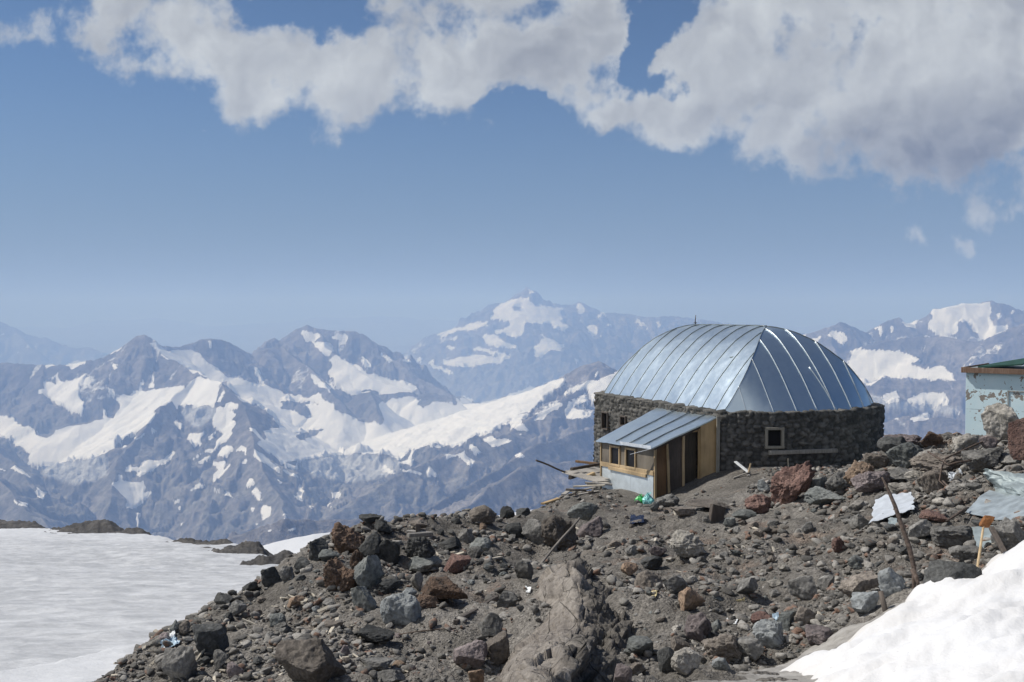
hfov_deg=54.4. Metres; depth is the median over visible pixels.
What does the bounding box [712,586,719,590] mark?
stone
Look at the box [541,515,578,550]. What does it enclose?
boulder
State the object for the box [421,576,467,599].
boulder
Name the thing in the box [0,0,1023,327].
sky
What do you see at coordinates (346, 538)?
boulder
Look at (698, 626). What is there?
boulder
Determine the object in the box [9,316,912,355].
hills
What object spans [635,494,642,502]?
plastic bag
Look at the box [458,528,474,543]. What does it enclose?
stone
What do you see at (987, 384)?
plywood shed
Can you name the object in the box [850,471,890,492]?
boulder
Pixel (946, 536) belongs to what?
boulder
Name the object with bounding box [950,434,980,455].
boulder
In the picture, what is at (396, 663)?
stone
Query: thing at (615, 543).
stone
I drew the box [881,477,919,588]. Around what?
rusty pole
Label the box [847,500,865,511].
stone
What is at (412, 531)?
board
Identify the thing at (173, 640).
plastic scrap
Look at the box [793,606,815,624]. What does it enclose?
boulder
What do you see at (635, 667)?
stone
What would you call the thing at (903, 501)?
metal sheet
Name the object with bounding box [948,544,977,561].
boulder
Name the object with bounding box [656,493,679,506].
boulder
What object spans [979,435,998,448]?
boulder
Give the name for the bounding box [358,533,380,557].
boulder
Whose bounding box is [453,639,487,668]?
boulder
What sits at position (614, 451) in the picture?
porch window
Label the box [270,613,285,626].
stone
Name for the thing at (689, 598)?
boulder
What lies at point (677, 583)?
boulder
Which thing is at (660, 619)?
stone
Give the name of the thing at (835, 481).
boulder
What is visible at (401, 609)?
boulder
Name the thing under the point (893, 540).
stone
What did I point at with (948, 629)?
snow bank
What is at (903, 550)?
stone
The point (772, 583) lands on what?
stone
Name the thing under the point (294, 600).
stone
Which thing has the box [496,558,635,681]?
rock outcrop
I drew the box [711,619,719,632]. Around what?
stone
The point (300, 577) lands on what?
stone
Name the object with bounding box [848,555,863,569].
boulder
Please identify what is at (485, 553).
stone
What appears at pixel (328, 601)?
stone
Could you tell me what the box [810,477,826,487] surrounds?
boulder
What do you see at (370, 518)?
boulder
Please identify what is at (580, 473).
timber platform
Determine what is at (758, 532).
stone
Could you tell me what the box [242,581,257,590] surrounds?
stone
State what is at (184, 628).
stone
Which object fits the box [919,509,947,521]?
boulder
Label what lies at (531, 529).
boulder
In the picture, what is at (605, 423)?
window
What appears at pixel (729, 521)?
stone
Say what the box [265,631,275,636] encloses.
stone
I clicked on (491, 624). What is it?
boulder
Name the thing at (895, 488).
boulder
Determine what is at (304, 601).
rocks
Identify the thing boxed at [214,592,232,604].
boulder
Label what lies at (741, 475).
board
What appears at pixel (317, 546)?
boulder
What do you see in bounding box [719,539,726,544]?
stone
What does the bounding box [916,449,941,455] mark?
boulder
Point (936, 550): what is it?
stone
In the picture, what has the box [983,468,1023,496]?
metal sheet
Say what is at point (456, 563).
boulder
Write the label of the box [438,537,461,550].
boulder
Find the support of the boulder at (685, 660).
on the scree slope
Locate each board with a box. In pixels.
[406,530,431,532]
[541,498,560,504]
[566,488,585,491]
[573,484,605,486]
[585,481,611,485]
[709,504,725,522]
[733,471,750,478]
[734,461,747,471]
[989,526,1006,552]
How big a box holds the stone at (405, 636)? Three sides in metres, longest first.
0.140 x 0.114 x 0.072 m
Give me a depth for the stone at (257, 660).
12.02 m
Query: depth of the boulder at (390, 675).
10.04 m
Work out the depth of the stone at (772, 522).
20.89 m
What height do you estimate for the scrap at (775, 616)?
0.091 m
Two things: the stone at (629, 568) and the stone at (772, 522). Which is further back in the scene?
the stone at (772, 522)
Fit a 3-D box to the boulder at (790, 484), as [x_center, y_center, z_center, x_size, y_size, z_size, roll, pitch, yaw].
[6.711,3.430,23.733,1.009,1.205,0.801,1,2,39]
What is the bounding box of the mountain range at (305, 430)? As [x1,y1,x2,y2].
[0,325,617,545]
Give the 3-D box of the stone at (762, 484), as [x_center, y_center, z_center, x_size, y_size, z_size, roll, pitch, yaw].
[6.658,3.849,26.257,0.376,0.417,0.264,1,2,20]
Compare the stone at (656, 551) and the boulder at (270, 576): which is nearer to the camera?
the boulder at (270, 576)
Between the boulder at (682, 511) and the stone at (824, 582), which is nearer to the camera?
the stone at (824, 582)
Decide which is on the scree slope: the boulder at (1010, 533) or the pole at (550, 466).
the boulder at (1010, 533)
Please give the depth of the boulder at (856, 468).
21.63 m
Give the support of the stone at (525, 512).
on the scree slope
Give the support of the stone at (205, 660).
on the scree slope
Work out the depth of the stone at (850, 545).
14.45 m
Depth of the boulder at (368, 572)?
14.74 m
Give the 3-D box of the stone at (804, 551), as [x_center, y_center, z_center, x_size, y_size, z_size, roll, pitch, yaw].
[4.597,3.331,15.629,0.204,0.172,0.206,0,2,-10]
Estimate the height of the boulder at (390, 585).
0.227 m
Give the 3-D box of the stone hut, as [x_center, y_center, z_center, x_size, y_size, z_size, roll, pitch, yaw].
[7.374,2.759,38.579,10.329,7.515,11.149,-1,2,-23]
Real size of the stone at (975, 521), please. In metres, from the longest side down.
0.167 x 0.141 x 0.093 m
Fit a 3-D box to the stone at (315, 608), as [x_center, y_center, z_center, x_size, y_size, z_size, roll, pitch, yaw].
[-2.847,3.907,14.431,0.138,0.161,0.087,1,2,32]
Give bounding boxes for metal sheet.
[868,492,914,523]
[888,516,898,542]
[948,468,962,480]
[966,490,1023,519]
[971,525,992,547]
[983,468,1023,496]
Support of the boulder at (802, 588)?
on the scree slope
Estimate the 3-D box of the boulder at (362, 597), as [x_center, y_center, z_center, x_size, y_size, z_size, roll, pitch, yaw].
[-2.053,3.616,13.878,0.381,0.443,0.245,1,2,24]
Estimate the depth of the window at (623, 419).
39.78 m
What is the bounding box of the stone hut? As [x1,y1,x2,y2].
[593,315,884,497]
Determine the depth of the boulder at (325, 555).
17.96 m
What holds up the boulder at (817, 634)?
on the scree slope
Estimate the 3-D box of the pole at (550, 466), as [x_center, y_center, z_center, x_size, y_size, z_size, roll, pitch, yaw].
[1.598,4.665,36.546,1.684,0.746,0.070,-1,2,-29]
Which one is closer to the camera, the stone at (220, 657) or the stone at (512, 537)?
the stone at (220, 657)
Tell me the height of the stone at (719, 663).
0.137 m
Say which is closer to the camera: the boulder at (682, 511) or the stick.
the stick
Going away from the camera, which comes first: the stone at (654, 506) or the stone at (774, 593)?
the stone at (774, 593)
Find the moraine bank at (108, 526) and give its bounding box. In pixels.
[0,519,293,565]
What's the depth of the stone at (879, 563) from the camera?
13.65 m
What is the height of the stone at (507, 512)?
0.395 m
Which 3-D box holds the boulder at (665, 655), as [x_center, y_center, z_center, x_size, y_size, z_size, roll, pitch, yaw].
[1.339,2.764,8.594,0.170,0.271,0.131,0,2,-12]
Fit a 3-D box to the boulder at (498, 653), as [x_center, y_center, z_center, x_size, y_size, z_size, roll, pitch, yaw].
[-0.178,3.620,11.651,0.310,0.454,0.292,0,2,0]
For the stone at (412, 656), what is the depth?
11.82 m
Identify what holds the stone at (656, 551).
on the scree slope
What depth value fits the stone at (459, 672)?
10.98 m
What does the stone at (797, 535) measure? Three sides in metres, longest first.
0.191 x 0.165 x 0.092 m
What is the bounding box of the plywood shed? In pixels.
[961,358,1023,435]
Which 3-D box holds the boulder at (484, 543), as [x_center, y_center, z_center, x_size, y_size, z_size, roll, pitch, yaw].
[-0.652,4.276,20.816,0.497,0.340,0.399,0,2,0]
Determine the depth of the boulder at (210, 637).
12.34 m
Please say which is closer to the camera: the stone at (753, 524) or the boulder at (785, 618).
the boulder at (785, 618)
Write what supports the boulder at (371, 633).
on the scree slope
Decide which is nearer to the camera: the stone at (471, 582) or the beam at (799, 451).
the stone at (471, 582)
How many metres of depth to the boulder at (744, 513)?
22.71 m
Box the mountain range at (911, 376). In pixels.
[804,300,1023,439]
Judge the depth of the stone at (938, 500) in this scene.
16.18 m
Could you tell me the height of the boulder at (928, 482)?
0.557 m
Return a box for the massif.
[403,287,808,402]
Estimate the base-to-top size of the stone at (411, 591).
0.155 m
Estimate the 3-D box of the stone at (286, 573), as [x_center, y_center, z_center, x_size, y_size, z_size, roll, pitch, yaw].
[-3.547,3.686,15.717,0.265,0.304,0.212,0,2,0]
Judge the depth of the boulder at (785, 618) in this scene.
11.16 m
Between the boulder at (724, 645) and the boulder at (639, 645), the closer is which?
the boulder at (724, 645)
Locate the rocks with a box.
[111,449,994,681]
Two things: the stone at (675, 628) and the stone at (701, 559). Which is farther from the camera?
the stone at (701, 559)
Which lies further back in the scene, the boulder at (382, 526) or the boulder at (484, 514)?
the boulder at (484, 514)
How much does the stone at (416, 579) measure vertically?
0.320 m
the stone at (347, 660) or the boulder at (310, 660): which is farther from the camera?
the stone at (347, 660)
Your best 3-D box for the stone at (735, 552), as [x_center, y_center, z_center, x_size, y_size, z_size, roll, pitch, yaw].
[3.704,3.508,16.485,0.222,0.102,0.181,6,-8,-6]
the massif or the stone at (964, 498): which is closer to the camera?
the stone at (964, 498)
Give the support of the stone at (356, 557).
on the scree slope
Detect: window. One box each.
[601,411,609,429]
[609,445,620,466]
[619,415,627,425]
[624,447,636,469]
[765,427,784,448]
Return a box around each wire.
[398,628,455,634]
[927,451,971,465]
[938,441,982,486]
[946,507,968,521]
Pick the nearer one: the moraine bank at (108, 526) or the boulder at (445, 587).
the boulder at (445, 587)
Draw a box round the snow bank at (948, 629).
[780,540,1023,681]
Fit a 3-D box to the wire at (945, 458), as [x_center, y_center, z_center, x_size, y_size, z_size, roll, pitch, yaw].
[8.587,2.248,18.923,2.217,0.766,0.425,-1,2,-39]
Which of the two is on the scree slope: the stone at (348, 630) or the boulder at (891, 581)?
the stone at (348, 630)
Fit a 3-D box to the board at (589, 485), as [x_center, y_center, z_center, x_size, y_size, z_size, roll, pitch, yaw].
[1.936,3.633,24.966,0.821,0.117,0.091,1,2,21]
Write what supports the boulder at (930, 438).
on the scree slope
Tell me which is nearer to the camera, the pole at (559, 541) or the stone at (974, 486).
the stone at (974, 486)
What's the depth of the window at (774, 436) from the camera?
33.54 m
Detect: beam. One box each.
[407,531,432,537]
[570,462,599,470]
[575,460,596,463]
[768,448,837,454]
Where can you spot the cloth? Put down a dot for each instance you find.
(633, 517)
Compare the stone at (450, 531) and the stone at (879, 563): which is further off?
the stone at (450, 531)
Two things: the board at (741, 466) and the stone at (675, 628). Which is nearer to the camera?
the stone at (675, 628)
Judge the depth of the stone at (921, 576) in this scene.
12.66 m
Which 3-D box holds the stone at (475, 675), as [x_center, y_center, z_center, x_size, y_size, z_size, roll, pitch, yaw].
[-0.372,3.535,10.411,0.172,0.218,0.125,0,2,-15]
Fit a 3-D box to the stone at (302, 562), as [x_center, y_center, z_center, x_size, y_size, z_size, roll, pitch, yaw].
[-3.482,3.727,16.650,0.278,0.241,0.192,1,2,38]
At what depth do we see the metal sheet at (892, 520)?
15.61 m
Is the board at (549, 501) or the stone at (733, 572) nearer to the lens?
the stone at (733, 572)
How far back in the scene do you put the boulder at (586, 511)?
25.55 m
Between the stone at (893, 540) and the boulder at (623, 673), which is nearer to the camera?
the boulder at (623, 673)
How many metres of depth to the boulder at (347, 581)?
14.75 m
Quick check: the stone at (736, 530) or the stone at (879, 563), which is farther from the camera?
the stone at (736, 530)
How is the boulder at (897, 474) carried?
on the scree slope
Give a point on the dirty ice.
(840, 637)
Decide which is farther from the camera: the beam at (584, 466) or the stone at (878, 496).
the beam at (584, 466)
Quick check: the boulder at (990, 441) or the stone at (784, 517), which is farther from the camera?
the stone at (784, 517)
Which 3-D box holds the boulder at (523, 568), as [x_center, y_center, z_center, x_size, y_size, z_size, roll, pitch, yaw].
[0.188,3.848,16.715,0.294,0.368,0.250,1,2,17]
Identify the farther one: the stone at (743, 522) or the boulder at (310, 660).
the stone at (743, 522)
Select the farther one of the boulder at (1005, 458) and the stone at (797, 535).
the boulder at (1005, 458)
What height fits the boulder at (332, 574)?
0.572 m
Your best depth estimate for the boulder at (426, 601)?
14.04 m
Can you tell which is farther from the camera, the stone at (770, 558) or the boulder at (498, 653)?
the stone at (770, 558)
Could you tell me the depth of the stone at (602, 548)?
20.60 m
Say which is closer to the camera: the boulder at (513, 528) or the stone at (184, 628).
the stone at (184, 628)
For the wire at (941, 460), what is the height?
0.185 m
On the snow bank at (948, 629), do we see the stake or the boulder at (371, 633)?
the stake
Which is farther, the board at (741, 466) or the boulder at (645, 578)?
the board at (741, 466)
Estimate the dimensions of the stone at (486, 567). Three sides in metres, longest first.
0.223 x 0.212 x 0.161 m
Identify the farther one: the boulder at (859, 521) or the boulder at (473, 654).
the boulder at (859, 521)
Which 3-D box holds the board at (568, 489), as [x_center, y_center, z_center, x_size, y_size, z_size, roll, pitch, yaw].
[1.610,3.752,25.086,0.509,0.045,0.156,0,2,7]
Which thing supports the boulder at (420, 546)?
on the scree slope
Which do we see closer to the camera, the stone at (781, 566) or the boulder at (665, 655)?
the boulder at (665, 655)
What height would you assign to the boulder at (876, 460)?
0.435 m
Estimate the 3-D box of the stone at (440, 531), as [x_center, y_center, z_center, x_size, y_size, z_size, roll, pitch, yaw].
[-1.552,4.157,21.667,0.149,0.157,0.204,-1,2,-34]
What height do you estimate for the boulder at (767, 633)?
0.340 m
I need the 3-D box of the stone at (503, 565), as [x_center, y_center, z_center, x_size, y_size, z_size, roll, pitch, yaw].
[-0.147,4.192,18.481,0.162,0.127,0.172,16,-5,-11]
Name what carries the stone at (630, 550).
on the scree slope
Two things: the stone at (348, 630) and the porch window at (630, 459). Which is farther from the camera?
the porch window at (630, 459)
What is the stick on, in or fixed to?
on the scree slope
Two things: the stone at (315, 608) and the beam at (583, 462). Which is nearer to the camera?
the stone at (315, 608)
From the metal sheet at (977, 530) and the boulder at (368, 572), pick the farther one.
the boulder at (368, 572)
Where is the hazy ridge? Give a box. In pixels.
[0,322,104,365]
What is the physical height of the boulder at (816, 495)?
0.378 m
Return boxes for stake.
[878,591,887,611]
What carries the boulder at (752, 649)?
on the scree slope
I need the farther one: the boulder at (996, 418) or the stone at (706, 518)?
the stone at (706, 518)
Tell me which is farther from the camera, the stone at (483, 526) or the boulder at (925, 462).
the stone at (483, 526)
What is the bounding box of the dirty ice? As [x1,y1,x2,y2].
[692,566,986,681]
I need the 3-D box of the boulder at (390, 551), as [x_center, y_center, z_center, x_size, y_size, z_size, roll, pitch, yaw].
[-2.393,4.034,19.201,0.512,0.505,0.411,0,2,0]
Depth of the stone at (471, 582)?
17.00 m
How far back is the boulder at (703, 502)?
23.89 m
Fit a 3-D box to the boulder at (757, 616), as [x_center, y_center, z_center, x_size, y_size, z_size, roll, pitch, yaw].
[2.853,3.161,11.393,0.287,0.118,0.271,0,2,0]
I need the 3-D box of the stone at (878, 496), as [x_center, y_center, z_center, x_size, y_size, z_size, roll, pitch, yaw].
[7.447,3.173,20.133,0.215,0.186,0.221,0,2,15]
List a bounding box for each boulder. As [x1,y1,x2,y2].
[161,646,196,681]
[192,623,228,657]
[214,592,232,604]
[260,566,281,586]
[274,637,345,681]
[309,537,327,561]
[318,549,339,561]
[322,557,344,590]
[324,620,343,627]
[330,522,365,553]
[336,566,356,591]
[351,586,376,611]
[353,554,383,587]
[357,624,394,642]
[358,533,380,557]
[359,513,381,522]
[360,657,394,670]
[374,519,392,533]
[376,669,405,681]
[377,539,400,564]
[378,578,404,593]
[380,593,421,625]
[404,536,435,557]
[408,519,429,528]
[408,556,441,571]
[415,594,438,607]
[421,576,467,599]
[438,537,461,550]
[444,554,470,572]
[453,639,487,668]
[469,505,496,523]
[469,537,492,551]
[477,612,502,636]
[486,630,509,664]
[496,590,517,608]
[504,522,523,537]
[514,560,533,579]
[522,518,543,543]
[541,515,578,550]
[567,502,597,520]
[576,516,602,537]
[613,663,631,681]
[624,636,653,655]
[634,570,663,588]
[640,556,662,569]
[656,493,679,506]
[657,647,674,672]
[662,574,688,592]
[667,529,706,557]
[670,507,694,516]
[671,647,701,674]
[678,587,704,610]
[684,612,711,640]
[685,498,728,507]
[701,633,741,662]
[731,509,757,518]
[736,577,757,593]
[736,636,764,661]
[744,494,771,513]
[750,611,771,623]
[752,619,784,647]
[770,461,815,504]
[777,611,795,630]
[787,575,816,600]
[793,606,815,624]
[804,486,846,504]
[805,624,833,645]
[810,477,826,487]
[825,470,848,491]
[837,571,878,597]
[843,460,874,486]
[847,513,871,529]
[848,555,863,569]
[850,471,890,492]
[850,591,878,612]
[863,453,889,467]
[877,436,905,453]
[877,567,904,597]
[880,434,921,445]
[886,442,923,468]
[888,467,910,482]
[888,482,913,493]
[904,470,923,481]
[908,519,931,538]
[909,453,964,471]
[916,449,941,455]
[916,469,948,493]
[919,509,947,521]
[920,431,943,447]
[923,560,981,582]
[930,525,973,547]
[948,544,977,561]
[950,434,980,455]
[961,447,1003,472]
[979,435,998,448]
[981,402,1018,440]
[991,517,1023,550]
[998,452,1021,464]
[1007,418,1023,459]
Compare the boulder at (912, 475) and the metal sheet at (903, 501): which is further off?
the boulder at (912, 475)
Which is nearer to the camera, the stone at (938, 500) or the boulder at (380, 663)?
the boulder at (380, 663)
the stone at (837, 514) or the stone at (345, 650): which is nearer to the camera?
the stone at (345, 650)
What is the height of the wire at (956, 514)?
0.088 m
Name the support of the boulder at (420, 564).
on the scree slope
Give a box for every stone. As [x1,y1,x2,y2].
[158,632,169,639]
[169,620,179,632]
[178,620,189,634]
[197,656,210,665]
[213,649,227,670]
[223,612,233,620]
[226,661,243,678]
[228,600,246,615]
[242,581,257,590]
[253,656,263,664]
[257,596,265,602]
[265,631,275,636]
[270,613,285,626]
[274,621,287,632]
[279,566,294,582]
[287,595,304,607]
[294,556,309,569]
[295,575,305,580]
[312,606,319,613]
[322,598,335,605]
[340,645,349,655]
[342,657,354,664]
[344,628,353,633]
[349,550,362,568]
[392,660,405,667]
[402,587,416,595]
[402,633,409,639]
[409,654,417,660]
[410,572,422,589]
[437,528,443,535]
[448,529,454,534]
[451,518,460,524]
[456,670,463,674]
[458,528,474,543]
[467,579,474,584]
[468,546,482,557]
[468,669,483,681]
[479,523,486,529]
[482,551,492,556]
[482,562,494,570]
[499,563,507,569]
[500,506,514,518]
[508,534,515,540]
[516,508,530,517]
[598,546,607,551]
[608,540,619,547]
[620,562,637,575]
[625,545,637,554]
[630,662,645,674]
[648,546,666,555]
[649,501,659,510]
[656,617,665,621]
[670,635,689,650]
[671,625,680,630]
[696,556,706,561]
[702,515,712,523]
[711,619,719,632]
[711,657,729,669]
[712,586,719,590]
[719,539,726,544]
[720,552,728,559]
[723,517,735,526]
[729,569,737,575]
[730,550,741,554]
[733,526,740,533]
[738,520,746,525]
[748,521,758,528]
[752,528,763,536]
[752,543,760,547]
[757,479,769,491]
[767,520,779,525]
[767,555,775,562]
[767,579,782,587]
[769,528,777,533]
[769,589,780,596]
[777,562,789,570]
[781,515,790,519]
[786,634,796,643]
[793,532,802,537]
[796,547,809,555]
[801,521,813,532]
[816,575,834,591]
[831,538,844,552]
[834,512,842,517]
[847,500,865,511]
[847,542,854,548]
[875,493,884,498]
[875,560,883,566]
[876,541,885,547]
[883,524,897,531]
[887,537,898,544]
[899,546,907,554]
[910,508,919,513]
[917,572,923,580]
[922,500,931,504]
[928,547,942,553]
[932,497,944,504]
[948,482,961,488]
[958,493,969,502]
[964,482,981,490]
[971,519,979,525]
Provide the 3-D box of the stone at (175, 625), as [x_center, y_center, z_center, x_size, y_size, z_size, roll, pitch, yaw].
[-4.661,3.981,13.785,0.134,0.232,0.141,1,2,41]
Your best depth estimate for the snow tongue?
315.84 m
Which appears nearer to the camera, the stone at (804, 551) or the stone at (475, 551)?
the stone at (804, 551)
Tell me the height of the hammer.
0.699 m
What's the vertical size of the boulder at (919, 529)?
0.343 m
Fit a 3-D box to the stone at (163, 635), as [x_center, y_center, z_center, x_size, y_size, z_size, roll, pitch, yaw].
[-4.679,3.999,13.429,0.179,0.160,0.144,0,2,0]
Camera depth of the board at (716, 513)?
23.04 m
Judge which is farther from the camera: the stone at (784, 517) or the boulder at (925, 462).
the stone at (784, 517)
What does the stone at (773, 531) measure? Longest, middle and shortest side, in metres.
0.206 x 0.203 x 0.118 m
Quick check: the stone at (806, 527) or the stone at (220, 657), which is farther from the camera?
the stone at (806, 527)
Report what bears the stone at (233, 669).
on the scree slope
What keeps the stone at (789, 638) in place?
on the scree slope
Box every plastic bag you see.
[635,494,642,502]
[642,492,653,503]
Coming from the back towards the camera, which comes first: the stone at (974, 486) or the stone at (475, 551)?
the stone at (475, 551)
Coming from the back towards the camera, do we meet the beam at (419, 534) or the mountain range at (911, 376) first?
the mountain range at (911, 376)
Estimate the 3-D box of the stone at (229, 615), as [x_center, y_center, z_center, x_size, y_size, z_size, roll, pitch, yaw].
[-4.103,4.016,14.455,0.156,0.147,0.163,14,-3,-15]
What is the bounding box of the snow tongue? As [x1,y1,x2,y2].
[263,510,530,554]
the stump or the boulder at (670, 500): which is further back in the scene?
the boulder at (670, 500)
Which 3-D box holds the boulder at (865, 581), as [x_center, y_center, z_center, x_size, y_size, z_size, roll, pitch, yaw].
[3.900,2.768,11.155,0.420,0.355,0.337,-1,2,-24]
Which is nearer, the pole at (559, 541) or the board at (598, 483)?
the pole at (559, 541)
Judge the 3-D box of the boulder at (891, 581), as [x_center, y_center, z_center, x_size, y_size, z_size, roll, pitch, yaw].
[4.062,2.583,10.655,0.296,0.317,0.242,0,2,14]
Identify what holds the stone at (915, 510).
on the scree slope
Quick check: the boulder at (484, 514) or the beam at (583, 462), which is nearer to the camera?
the boulder at (484, 514)
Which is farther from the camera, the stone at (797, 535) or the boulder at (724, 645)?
the stone at (797, 535)
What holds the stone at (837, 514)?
on the scree slope
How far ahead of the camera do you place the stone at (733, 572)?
15.52 m
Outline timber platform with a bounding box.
[562,467,609,481]
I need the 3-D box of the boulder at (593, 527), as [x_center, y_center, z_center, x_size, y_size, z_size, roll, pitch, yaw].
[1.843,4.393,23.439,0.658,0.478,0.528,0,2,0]
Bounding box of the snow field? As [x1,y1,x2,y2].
[0,528,278,681]
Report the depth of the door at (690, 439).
33.78 m
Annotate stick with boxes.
[196,649,204,660]
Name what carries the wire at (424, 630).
on the scree slope
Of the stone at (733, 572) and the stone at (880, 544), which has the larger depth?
the stone at (733, 572)
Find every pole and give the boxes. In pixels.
[453,595,498,624]
[535,460,565,472]
[539,517,579,565]
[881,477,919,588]
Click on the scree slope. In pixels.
(519, 627)
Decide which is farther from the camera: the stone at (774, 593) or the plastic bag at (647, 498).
the plastic bag at (647, 498)
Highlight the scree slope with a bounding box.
[97,432,1023,681]
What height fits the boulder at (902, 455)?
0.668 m
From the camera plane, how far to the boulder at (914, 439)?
24.57 m
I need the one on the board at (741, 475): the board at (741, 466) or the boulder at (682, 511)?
the board at (741, 466)
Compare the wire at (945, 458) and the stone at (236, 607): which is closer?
the stone at (236, 607)
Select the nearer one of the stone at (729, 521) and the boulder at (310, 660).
the boulder at (310, 660)
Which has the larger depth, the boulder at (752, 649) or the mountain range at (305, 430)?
the mountain range at (305, 430)
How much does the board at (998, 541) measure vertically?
0.307 m
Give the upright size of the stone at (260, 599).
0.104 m
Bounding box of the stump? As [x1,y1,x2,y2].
[416,523,419,531]
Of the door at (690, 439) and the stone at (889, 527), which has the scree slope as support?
the stone at (889, 527)
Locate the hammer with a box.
[976,515,994,567]
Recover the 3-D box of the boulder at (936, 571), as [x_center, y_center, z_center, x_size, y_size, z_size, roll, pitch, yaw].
[4.523,2.447,10.269,0.545,0.372,0.437,0,2,0]
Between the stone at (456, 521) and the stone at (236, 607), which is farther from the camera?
the stone at (456, 521)
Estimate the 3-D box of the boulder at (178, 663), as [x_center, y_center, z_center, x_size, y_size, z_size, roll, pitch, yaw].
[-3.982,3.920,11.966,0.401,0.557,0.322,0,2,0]
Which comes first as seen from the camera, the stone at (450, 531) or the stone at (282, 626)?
the stone at (282, 626)
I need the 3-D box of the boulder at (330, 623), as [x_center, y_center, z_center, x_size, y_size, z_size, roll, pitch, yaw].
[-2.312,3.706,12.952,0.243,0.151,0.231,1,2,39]
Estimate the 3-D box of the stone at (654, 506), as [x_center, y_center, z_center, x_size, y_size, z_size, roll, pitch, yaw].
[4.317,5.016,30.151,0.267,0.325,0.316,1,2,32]
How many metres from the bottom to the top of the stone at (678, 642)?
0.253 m
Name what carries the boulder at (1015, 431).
on the scree slope
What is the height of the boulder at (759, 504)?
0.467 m
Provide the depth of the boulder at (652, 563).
17.02 m
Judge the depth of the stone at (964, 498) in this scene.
15.99 m
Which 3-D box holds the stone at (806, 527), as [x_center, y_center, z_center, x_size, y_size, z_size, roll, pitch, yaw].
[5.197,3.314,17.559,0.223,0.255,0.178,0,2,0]
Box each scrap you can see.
[160,635,179,647]
[772,612,778,619]
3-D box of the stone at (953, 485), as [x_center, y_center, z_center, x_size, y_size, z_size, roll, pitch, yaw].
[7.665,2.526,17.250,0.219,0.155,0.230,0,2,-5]
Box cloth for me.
[630,513,643,523]
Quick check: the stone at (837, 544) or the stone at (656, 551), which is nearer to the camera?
the stone at (837, 544)
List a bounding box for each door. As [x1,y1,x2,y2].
[685,432,696,482]
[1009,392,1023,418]
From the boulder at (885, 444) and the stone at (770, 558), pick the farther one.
the boulder at (885, 444)
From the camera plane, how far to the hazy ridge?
25246.72 m
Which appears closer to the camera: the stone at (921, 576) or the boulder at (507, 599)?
the stone at (921, 576)
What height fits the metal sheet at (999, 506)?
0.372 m
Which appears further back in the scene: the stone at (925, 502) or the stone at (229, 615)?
the stone at (925, 502)
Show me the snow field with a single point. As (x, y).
(85, 607)
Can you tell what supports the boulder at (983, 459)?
on the scree slope
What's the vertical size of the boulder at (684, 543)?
0.535 m
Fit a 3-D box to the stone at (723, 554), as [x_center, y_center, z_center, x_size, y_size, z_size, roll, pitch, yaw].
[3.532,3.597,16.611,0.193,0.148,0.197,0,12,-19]
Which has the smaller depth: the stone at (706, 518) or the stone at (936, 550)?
the stone at (936, 550)
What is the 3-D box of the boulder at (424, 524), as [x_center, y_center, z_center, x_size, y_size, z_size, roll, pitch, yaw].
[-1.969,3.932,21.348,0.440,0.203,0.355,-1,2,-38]
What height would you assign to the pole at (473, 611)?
0.539 m
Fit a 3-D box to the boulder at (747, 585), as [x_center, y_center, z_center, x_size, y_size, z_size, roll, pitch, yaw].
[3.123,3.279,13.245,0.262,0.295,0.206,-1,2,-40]

